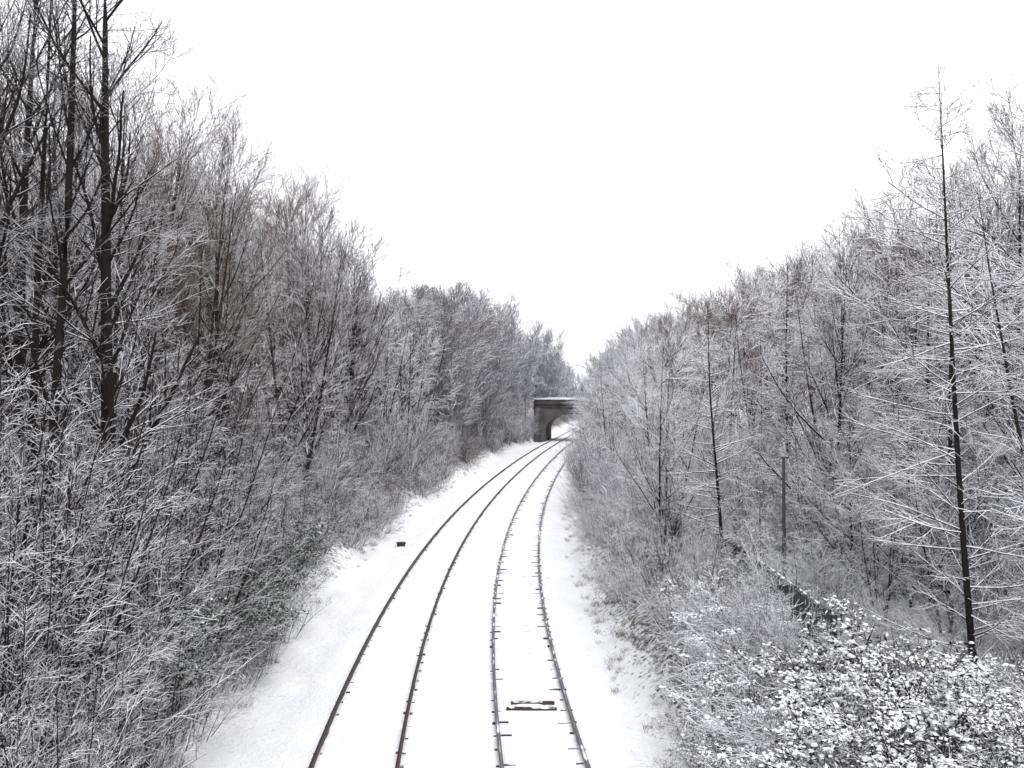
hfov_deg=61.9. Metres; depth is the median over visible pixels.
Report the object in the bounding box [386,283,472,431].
bare tree
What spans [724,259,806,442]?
bare tree
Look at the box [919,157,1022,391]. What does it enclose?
bare tree
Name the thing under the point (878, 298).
bare tree
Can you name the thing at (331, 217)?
bare tree
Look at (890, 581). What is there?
bare tree
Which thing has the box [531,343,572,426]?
bare tree
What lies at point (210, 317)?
bare tree
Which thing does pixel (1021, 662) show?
bramble bush
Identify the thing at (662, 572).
bare shrub
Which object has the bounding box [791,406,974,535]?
bare shrub
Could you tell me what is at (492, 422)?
bare shrub
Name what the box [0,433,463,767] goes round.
undergrowth
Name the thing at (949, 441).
bare tree
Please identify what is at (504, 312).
bare tree
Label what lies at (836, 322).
bare tree
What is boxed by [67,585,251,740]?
bare shrub
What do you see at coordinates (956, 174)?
bare tree
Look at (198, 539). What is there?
bare shrub
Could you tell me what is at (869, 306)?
bare tree
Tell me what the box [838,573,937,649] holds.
bare shrub
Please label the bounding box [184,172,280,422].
bare tree
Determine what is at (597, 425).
bare shrub
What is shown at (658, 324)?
bare tree
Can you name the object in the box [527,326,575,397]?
bare tree
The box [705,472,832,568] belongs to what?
bare shrub
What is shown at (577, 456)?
bare shrub
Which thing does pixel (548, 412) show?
bridge
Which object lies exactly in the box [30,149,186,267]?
bare tree
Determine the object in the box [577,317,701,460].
bare tree
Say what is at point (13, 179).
bare tree
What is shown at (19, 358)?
bare tree
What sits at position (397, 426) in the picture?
bare shrub
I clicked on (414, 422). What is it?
bare shrub
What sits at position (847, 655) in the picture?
bramble bush
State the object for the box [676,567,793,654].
bare shrub
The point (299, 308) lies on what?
bare tree
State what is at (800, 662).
bramble bush
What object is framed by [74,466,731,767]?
dead grass
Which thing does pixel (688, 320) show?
bare tree
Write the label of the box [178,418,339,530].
bare shrub
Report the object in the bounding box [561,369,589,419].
bare tree
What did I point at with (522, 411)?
bare shrub
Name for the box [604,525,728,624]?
bare shrub
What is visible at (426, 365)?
bare tree
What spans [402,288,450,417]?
bare tree
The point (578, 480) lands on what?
bare shrub
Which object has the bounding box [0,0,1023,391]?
sky
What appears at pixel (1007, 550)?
bare shrub
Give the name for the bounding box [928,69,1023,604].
bare tree
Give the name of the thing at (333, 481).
bare shrub
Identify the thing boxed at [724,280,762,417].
bare tree
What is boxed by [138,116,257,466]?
bare tree
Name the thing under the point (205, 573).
bare shrub
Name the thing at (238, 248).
bare tree
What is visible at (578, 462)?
bare shrub
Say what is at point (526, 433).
bare shrub
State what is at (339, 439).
bare shrub
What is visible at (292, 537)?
bare shrub
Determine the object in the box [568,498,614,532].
bare shrub
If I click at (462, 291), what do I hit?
bare tree
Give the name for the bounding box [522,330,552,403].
bare tree
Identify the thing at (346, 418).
bare shrub
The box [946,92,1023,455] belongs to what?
bare tree
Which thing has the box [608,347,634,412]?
bare tree
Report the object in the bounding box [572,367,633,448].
bare tree
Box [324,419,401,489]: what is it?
bare shrub
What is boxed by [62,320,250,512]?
bare shrub
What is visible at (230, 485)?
bare shrub
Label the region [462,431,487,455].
bare shrub
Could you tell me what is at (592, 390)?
bare tree
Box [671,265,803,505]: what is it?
bare tree
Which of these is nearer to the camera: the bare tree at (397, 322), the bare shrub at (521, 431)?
the bare tree at (397, 322)
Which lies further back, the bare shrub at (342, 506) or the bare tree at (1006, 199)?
the bare shrub at (342, 506)
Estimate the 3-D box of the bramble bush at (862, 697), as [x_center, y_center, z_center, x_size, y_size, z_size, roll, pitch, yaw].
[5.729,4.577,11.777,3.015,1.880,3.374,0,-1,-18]
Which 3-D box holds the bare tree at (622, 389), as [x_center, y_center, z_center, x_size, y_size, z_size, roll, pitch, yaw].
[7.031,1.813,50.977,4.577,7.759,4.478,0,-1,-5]
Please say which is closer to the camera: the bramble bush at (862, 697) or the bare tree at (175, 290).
the bramble bush at (862, 697)
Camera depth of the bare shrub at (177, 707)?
14.10 m
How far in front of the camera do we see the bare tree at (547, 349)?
166.78 m
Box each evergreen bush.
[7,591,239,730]
[155,552,292,666]
[190,504,271,584]
[192,477,266,544]
[204,560,312,663]
[218,558,301,624]
[226,534,316,606]
[256,514,345,590]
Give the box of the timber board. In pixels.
[506,701,556,710]
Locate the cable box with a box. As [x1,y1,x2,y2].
[396,542,405,546]
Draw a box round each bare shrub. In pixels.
[0,321,91,647]
[0,327,189,644]
[0,330,184,577]
[0,364,199,714]
[0,378,139,573]
[0,385,103,731]
[0,414,215,765]
[0,431,226,718]
[0,528,220,729]
[0,539,275,767]
[0,560,191,767]
[0,585,167,767]
[0,607,207,767]
[0,634,149,767]
[1,355,197,485]
[1,428,218,654]
[2,407,182,616]
[3,376,198,510]
[8,328,257,567]
[9,432,241,582]
[13,378,266,602]
[15,423,268,691]
[30,502,248,667]
[36,406,262,611]
[42,708,212,767]
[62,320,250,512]
[65,599,241,767]
[65,694,198,767]
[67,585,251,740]
[69,357,234,493]
[86,362,271,528]
[95,509,256,679]
[111,461,303,689]
[115,391,313,583]
[122,334,287,508]
[148,478,305,632]
[150,499,315,608]
[155,491,308,643]
[155,634,268,746]
[156,441,304,564]
[159,566,260,706]
[170,378,290,492]
[170,389,288,450]
[172,404,267,498]
[176,368,318,510]
[176,573,285,695]
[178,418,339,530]
[181,422,297,551]
[195,602,289,686]
[199,387,255,440]
[200,444,302,537]
[210,407,306,473]
[219,491,338,595]
[226,494,314,619]
[229,379,298,442]
[231,579,293,664]
[235,561,305,656]
[243,404,309,489]
[246,413,321,508]
[253,401,323,482]
[254,479,330,577]
[256,560,332,641]
[268,395,382,517]
[277,414,334,474]
[281,497,359,554]
[284,394,367,465]
[295,404,367,497]
[296,419,365,503]
[303,480,362,536]
[313,397,379,451]
[319,397,387,466]
[324,388,415,462]
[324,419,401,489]
[340,394,408,469]
[346,478,398,532]
[349,472,386,511]
[353,417,411,481]
[369,422,431,475]
[369,476,407,507]
[376,401,456,476]
[377,412,415,445]
[382,404,455,466]
[396,401,429,439]
[396,456,440,494]
[398,418,446,466]
[415,415,456,459]
[418,464,444,488]
[420,409,454,443]
[420,446,456,480]
[426,408,459,432]
[426,414,468,453]
[428,447,450,475]
[429,397,460,434]
[431,427,461,460]
[453,437,478,462]
[461,399,493,440]
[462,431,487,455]
[470,409,506,444]
[470,428,489,450]
[471,409,500,433]
[481,425,505,452]
[487,431,502,446]
[488,409,509,434]
[491,396,519,432]
[492,419,514,441]
[496,415,524,445]
[504,416,524,442]
[505,417,537,443]
[506,414,529,443]
[508,397,532,434]
[513,412,537,441]
[515,419,538,443]
[522,419,536,440]
[548,449,607,502]
[554,444,602,499]
[557,481,606,518]
[558,439,589,479]
[561,437,600,486]
[562,447,586,478]
[564,445,590,490]
[567,439,596,473]
[567,497,622,546]
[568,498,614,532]
[569,464,611,502]
[570,405,611,443]
[571,416,664,520]
[571,419,635,479]
[573,506,669,610]
[574,413,634,478]
[576,404,638,450]
[577,419,639,484]
[579,421,668,516]
[585,426,653,486]
[585,488,643,560]
[585,547,654,603]
[586,483,636,551]
[587,418,612,456]
[589,458,647,502]
[593,461,673,531]
[598,494,724,593]
[600,402,747,563]
[600,454,712,550]
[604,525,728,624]
[613,526,760,627]
[615,396,734,486]
[632,557,749,651]
[638,399,752,515]
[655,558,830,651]
[662,515,740,596]
[663,382,814,536]
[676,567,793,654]
[678,410,783,527]
[684,537,769,598]
[684,556,772,620]
[688,418,821,553]
[694,497,813,578]
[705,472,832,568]
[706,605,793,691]
[707,570,835,655]
[708,424,883,547]
[708,555,795,620]
[720,514,857,611]
[739,411,902,571]
[741,579,842,693]
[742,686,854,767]
[765,525,896,608]
[769,498,877,592]
[775,444,996,573]
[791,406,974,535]
[796,396,946,548]
[800,564,903,639]
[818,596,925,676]
[828,479,1023,631]
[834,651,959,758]
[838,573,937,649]
[841,461,971,596]
[845,361,991,519]
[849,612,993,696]
[868,456,1012,581]
[877,473,1013,588]
[880,414,1012,544]
[899,492,1023,624]
[905,420,1013,535]
[914,566,1014,660]
[932,441,1013,577]
[936,544,1023,662]
[951,589,1023,688]
[958,501,1023,636]
[990,483,1023,613]
[992,531,1023,660]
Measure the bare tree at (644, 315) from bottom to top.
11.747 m
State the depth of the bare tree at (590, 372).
184.05 m
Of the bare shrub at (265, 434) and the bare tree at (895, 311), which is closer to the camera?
the bare tree at (895, 311)
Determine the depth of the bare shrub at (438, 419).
75.87 m
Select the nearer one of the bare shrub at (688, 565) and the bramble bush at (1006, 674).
the bramble bush at (1006, 674)
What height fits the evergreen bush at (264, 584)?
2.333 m
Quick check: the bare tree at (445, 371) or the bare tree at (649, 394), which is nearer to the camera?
the bare tree at (649, 394)
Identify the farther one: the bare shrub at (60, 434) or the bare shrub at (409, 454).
the bare shrub at (409, 454)
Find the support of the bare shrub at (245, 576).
on the ground at (283, 717)
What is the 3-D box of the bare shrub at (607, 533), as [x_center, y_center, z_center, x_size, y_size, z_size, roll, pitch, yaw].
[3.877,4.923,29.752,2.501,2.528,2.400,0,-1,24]
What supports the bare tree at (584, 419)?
on the ground at (283, 717)
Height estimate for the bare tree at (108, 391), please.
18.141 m
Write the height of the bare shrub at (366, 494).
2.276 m
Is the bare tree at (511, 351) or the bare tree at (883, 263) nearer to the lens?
the bare tree at (883, 263)
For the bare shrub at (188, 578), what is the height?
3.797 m
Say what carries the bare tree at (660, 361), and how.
on the ground at (283, 717)
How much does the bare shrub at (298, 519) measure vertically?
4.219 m
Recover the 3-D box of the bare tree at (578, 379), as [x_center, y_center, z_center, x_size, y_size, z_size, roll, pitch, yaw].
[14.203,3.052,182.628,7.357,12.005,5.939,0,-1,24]
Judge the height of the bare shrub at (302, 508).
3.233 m
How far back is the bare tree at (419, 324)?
67.46 m
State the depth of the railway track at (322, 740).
25.26 m
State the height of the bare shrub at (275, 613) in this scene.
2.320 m
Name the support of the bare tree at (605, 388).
on the ground at (283, 717)
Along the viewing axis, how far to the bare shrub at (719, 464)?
26.48 m
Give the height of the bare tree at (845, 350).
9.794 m
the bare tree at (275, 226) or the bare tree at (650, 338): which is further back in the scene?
the bare tree at (650, 338)
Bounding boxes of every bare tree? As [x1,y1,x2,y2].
[0,0,98,467]
[0,0,123,535]
[0,0,144,402]
[0,0,186,647]
[0,0,229,628]
[0,3,31,341]
[0,10,155,498]
[0,24,240,480]
[0,71,48,340]
[0,79,134,414]
[0,116,132,409]
[26,149,88,408]
[28,98,170,418]
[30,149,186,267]
[34,21,197,420]
[68,67,262,418]
[70,114,222,372]
[75,102,289,437]
[93,106,333,524]
[116,127,215,387]
[118,158,224,415]
[132,127,280,438]
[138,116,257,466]
[145,138,296,480]
[182,171,277,369]
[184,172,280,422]
[211,165,378,509]
[220,202,301,411]
[222,167,347,460]
[227,223,263,397]
[228,221,295,421]
[234,160,358,463]
[239,164,341,453]
[247,198,415,438]
[249,195,377,445]
[254,191,361,504]
[263,234,345,409]
[271,200,360,439]
[280,230,389,416]
[280,230,395,474]
[288,233,345,388]
[311,239,402,467]
[316,284,437,465]
[326,267,389,361]
[327,262,402,411]
[332,261,419,412]
[345,297,403,407]
[355,291,415,467]
[356,303,464,458]
[357,285,453,432]
[361,301,426,409]
[379,308,416,403]
[381,293,415,392]
[384,280,469,439]
[384,289,444,446]
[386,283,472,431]
[398,284,469,437]
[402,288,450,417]
[407,284,460,420]
[409,291,473,424]
[412,280,485,409]
[414,294,491,449]
[424,282,492,433]
[427,280,505,443]
[441,292,502,437]
[450,296,512,442]
[455,278,502,391]
[455,289,509,425]
[467,295,518,401]
[471,300,526,436]
[473,295,526,399]
[478,299,521,432]
[478,299,525,425]
[479,310,533,434]
[489,305,527,420]
[496,314,536,413]
[498,359,523,417]
[500,370,527,423]
[502,315,549,405]
[506,325,539,406]
[506,378,526,421]
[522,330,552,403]
[525,326,565,409]
[525,329,565,397]
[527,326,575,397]
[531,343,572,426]
[536,342,573,397]
[553,349,655,469]
[558,361,574,420]
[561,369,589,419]
[563,362,579,415]
[564,370,588,421]
[564,393,595,443]
[566,392,604,461]
[568,387,608,452]
[568,394,606,462]
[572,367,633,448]
[575,373,593,397]
[575,390,597,444]
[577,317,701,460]
[581,350,643,450]
[581,358,599,386]
[583,362,605,417]
[583,363,608,408]
[585,356,638,442]
[588,351,621,382]
[589,358,633,429]
[592,360,629,399]
[593,350,619,383]
[594,353,648,438]
[598,322,702,505]
[598,324,747,563]
[601,343,637,417]
[604,351,614,372]
[606,330,737,501]
[606,336,623,366]
[606,339,665,430]
[608,330,746,515]
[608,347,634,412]
[612,338,643,387]
[614,311,722,504]
[615,315,672,379]
[615,326,670,393]
[617,330,655,356]
[619,315,659,362]
[621,308,747,422]
[623,314,688,367]
[623,314,697,418]
[626,318,719,401]
[629,315,683,405]
[630,312,671,346]
[639,296,715,440]
[644,294,721,381]
[644,311,701,394]
[648,293,703,393]
[648,311,683,347]
[649,312,661,348]
[657,297,740,446]
[658,281,746,488]
[658,295,741,418]
[662,290,768,594]
[664,280,750,416]
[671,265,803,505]
[680,279,755,434]
[684,305,719,434]
[688,260,808,462]
[688,289,753,421]
[694,302,728,388]
[700,290,754,426]
[711,255,847,552]
[713,247,798,445]
[714,265,826,472]
[723,252,836,495]
[723,267,789,424]
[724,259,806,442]
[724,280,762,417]
[727,260,829,449]
[730,240,1001,546]
[734,245,833,466]
[734,265,786,372]
[744,257,829,451]
[745,200,941,566]
[749,206,998,498]
[759,232,840,436]
[773,240,904,467]
[774,243,922,479]
[787,380,904,596]
[795,224,893,411]
[805,153,1023,536]
[811,242,894,455]
[823,63,1023,695]
[823,163,1009,470]
[826,180,1011,539]
[826,245,898,393]
[826,337,1006,607]
[826,449,944,624]
[827,212,925,480]
[832,227,933,462]
[844,196,1023,614]
[846,216,972,510]
[859,126,1023,602]
[862,420,1023,632]
[867,158,983,433]
[889,217,974,441]
[900,157,1023,466]
[904,342,1023,583]
[913,94,1023,458]
[918,156,1023,455]
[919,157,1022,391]
[921,253,1023,620]
[925,207,1015,406]
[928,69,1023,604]
[930,127,1023,453]
[935,97,1023,544]
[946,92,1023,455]
[959,347,1023,613]
[980,393,1023,472]
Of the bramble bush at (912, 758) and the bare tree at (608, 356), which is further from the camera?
the bare tree at (608, 356)
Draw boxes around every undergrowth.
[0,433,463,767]
[560,468,1023,767]
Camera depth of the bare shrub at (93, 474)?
16.30 m
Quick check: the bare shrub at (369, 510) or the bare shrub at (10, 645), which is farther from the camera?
the bare shrub at (369, 510)
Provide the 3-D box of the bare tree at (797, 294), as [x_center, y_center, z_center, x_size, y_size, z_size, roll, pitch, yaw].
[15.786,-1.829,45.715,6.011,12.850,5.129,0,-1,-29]
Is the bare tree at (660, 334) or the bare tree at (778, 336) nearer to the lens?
the bare tree at (778, 336)
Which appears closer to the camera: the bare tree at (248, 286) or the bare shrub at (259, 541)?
the bare shrub at (259, 541)
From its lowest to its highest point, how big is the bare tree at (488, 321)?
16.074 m
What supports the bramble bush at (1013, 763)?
on the ground at (283, 717)
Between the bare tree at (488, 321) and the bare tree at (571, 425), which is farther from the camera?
the bare tree at (488, 321)
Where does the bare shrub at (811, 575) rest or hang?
on the ground at (283, 717)
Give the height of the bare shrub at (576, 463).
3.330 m
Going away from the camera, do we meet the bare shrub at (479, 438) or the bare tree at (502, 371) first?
the bare shrub at (479, 438)
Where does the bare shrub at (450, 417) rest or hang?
on the ground at (283, 717)
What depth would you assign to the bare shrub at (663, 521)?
24.43 m
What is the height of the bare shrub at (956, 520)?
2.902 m
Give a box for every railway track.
[308,423,584,767]
[481,442,591,767]
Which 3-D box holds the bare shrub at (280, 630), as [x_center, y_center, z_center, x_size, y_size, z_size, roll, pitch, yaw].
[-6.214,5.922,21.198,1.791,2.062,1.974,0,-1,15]
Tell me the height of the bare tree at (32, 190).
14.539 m
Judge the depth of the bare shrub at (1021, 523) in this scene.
15.08 m
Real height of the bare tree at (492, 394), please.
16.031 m
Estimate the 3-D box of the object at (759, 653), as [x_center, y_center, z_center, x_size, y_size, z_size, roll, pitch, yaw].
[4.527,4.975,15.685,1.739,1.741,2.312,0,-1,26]
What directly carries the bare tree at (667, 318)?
on the ground at (283, 717)
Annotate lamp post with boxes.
[781,456,788,575]
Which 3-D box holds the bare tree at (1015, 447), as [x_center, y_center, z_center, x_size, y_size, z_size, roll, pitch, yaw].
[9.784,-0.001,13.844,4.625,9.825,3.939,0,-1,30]
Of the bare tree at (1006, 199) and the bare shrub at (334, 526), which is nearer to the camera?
the bare tree at (1006, 199)
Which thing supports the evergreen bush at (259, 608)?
on the ground at (283, 717)
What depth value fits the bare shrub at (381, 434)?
51.49 m
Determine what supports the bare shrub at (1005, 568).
on the ground at (283, 717)
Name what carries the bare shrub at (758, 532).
on the ground at (283, 717)
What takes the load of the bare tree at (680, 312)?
on the ground at (283, 717)
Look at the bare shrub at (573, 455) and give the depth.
56.24 m
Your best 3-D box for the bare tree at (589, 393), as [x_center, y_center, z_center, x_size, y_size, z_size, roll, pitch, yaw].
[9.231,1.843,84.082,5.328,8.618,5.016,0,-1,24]
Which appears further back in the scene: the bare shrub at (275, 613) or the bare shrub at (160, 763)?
the bare shrub at (275, 613)
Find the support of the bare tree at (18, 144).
on the ground at (283, 717)
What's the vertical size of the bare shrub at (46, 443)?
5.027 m
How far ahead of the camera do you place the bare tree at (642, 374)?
36.10 m
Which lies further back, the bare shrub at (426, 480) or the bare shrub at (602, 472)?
the bare shrub at (426, 480)
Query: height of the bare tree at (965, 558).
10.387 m
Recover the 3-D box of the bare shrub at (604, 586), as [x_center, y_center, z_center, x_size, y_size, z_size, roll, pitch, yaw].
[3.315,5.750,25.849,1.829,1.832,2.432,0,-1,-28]
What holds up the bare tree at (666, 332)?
on the ground at (283, 717)
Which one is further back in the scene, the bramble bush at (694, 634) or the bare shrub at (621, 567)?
the bare shrub at (621, 567)
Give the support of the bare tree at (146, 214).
on the ground at (283, 717)
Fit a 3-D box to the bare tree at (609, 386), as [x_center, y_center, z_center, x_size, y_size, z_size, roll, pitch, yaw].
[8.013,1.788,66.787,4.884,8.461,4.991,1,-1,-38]
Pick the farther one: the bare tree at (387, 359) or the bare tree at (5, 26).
the bare tree at (387, 359)
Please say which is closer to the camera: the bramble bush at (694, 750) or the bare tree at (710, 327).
the bramble bush at (694, 750)
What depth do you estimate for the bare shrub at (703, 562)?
20.71 m
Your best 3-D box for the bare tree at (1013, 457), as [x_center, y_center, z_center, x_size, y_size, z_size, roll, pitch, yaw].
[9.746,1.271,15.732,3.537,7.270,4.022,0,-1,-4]
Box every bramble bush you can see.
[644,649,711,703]
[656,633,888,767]
[657,558,754,611]
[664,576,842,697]
[665,603,781,677]
[665,608,712,660]
[667,700,757,767]
[672,595,743,631]
[677,658,771,731]
[684,698,867,767]
[686,741,745,767]
[700,623,846,729]
[708,686,960,767]
[712,654,797,716]
[734,667,934,767]
[753,595,994,747]
[766,649,1023,767]
[785,626,938,702]
[797,638,1007,750]
[824,651,1023,767]
[913,666,1023,767]
[914,653,1020,714]
[920,693,1023,767]
[948,668,1023,747]
[975,652,1023,707]
[989,651,1023,707]
[989,680,1023,717]
[1001,628,1023,674]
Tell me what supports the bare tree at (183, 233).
on the ground at (283, 717)
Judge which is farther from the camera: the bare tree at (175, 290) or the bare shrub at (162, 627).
the bare tree at (175, 290)
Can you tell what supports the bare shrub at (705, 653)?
on the ground at (283, 717)
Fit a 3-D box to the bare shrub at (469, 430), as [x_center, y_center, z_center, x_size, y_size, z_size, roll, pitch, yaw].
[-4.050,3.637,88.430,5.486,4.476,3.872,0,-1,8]
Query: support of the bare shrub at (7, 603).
on the ground at (283, 717)
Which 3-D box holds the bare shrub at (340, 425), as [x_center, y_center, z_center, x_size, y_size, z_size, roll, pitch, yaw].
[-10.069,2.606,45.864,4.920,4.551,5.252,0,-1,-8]
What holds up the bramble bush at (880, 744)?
on the ground at (283, 717)
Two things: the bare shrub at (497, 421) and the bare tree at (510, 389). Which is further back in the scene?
the bare tree at (510, 389)
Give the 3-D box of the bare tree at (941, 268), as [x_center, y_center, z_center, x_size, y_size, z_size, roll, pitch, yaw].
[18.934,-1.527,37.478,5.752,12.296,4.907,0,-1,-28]
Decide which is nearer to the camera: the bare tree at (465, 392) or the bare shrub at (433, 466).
the bare shrub at (433, 466)
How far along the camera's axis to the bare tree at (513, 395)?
113.81 m
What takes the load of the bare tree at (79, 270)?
on the ground at (283, 717)
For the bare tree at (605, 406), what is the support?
on the ground at (283, 717)
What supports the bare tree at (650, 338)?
on the ground at (283, 717)
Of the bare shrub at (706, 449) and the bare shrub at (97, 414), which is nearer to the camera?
the bare shrub at (97, 414)
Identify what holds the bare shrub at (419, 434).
on the ground at (283, 717)
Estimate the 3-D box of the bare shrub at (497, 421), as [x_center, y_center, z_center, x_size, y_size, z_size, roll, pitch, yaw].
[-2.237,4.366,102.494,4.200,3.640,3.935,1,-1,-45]
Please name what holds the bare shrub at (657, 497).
on the ground at (283, 717)
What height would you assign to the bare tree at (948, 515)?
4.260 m
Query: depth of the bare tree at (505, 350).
109.64 m
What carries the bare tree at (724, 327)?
on the ground at (283, 717)
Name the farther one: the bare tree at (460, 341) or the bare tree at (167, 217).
the bare tree at (460, 341)
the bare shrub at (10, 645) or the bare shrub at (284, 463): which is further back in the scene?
the bare shrub at (284, 463)
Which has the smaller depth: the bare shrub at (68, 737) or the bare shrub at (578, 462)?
the bare shrub at (68, 737)
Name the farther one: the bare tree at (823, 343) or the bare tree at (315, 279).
the bare tree at (315, 279)
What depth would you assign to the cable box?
37.19 m
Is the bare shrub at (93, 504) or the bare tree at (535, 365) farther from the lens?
the bare tree at (535, 365)
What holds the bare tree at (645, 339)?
on the ground at (283, 717)
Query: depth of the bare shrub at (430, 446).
61.49 m
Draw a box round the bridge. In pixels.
[534,398,592,442]
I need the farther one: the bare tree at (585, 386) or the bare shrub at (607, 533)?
the bare tree at (585, 386)
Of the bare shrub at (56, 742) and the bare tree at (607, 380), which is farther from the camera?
the bare tree at (607, 380)
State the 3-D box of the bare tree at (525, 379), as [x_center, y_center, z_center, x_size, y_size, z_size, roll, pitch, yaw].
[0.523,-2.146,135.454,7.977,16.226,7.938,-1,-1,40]
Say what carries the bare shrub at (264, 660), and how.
on the ground at (283, 717)
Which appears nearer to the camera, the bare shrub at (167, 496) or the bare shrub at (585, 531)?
the bare shrub at (167, 496)
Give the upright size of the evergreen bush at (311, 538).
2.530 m
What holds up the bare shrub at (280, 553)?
on the ground at (283, 717)
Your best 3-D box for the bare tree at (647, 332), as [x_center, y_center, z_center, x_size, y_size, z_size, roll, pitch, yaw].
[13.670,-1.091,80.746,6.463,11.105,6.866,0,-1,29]
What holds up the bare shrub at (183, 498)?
on the ground at (283, 717)
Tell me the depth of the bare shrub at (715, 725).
14.20 m
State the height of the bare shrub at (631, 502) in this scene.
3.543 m
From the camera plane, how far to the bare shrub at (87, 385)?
24.32 m
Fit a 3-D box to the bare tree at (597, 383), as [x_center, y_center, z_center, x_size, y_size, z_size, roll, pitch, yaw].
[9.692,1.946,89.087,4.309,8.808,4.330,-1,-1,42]
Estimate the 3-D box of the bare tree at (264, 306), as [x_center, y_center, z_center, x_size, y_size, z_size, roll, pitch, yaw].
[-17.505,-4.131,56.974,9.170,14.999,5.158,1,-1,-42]
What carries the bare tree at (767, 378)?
on the ground at (283, 717)
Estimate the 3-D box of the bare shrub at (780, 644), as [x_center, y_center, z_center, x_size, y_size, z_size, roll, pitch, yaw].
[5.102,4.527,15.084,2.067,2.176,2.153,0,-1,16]
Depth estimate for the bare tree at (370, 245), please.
53.82 m
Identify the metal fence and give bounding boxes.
[713,528,836,669]
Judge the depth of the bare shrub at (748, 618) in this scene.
16.78 m
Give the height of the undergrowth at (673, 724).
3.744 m
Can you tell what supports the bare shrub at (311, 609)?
on the ground at (283, 717)
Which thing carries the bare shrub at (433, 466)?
on the ground at (283, 717)
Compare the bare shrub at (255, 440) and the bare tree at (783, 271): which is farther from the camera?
the bare tree at (783, 271)
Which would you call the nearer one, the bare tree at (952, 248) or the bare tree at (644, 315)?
the bare tree at (952, 248)
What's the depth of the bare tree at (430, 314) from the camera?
88.56 m
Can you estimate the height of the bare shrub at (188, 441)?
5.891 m
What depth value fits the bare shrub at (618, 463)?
36.85 m
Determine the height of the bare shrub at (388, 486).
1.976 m
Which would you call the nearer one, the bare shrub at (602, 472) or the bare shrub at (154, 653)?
the bare shrub at (154, 653)
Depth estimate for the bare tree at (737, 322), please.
48.32 m
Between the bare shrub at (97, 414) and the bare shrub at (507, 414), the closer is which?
the bare shrub at (97, 414)
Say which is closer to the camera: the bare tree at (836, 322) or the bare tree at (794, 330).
the bare tree at (836, 322)
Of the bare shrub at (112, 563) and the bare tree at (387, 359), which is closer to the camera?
the bare shrub at (112, 563)
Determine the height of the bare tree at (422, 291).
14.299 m
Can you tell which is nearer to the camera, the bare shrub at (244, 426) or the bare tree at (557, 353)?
the bare shrub at (244, 426)
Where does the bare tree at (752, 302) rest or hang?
on the ground at (283, 717)
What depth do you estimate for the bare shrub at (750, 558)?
18.83 m
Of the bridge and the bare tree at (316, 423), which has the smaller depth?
the bare tree at (316, 423)
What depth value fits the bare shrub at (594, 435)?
51.12 m
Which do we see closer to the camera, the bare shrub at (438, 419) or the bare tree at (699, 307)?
the bare tree at (699, 307)
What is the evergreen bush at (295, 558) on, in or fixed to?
on the ground at (283, 717)
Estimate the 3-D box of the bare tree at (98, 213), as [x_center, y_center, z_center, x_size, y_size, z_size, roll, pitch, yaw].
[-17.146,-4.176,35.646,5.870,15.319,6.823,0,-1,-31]
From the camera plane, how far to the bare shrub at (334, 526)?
31.14 m
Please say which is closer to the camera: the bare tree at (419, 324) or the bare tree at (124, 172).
the bare tree at (124, 172)
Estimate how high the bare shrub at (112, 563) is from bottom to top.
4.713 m
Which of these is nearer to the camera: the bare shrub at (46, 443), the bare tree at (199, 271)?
the bare shrub at (46, 443)
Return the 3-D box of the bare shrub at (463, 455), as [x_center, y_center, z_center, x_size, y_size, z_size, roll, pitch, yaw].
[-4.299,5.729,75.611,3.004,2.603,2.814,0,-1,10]
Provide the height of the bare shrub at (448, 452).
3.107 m
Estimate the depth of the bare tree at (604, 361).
104.52 m
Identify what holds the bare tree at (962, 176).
on the ground at (283, 717)
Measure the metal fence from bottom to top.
2.025 m
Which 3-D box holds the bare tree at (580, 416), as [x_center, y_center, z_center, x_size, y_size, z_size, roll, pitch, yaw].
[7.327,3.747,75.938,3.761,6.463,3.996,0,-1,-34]
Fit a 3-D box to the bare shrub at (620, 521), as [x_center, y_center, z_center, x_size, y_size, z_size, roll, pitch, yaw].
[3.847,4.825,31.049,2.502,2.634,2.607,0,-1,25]
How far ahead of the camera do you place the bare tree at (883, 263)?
23.40 m
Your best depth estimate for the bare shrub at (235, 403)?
37.17 m
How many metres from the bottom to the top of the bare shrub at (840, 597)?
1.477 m
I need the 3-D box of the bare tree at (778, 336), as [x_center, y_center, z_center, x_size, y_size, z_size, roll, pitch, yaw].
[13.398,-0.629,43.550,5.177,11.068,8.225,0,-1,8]
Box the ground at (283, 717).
[1,387,1023,767]
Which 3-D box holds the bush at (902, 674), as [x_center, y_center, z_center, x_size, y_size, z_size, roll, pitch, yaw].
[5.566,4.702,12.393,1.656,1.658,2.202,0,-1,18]
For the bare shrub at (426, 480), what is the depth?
52.92 m
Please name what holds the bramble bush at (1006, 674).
on the ground at (283, 717)
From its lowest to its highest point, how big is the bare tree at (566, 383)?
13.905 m
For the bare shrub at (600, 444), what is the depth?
46.16 m
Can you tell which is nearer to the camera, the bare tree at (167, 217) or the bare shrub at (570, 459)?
the bare tree at (167, 217)
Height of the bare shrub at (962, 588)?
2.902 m
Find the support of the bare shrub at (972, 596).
on the ground at (283, 717)
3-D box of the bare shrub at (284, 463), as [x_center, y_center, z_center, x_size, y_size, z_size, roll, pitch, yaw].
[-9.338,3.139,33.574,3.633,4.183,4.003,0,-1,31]
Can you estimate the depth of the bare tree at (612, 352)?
107.20 m
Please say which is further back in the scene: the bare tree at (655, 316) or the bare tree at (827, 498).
the bare tree at (655, 316)
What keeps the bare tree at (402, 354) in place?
on the ground at (283, 717)

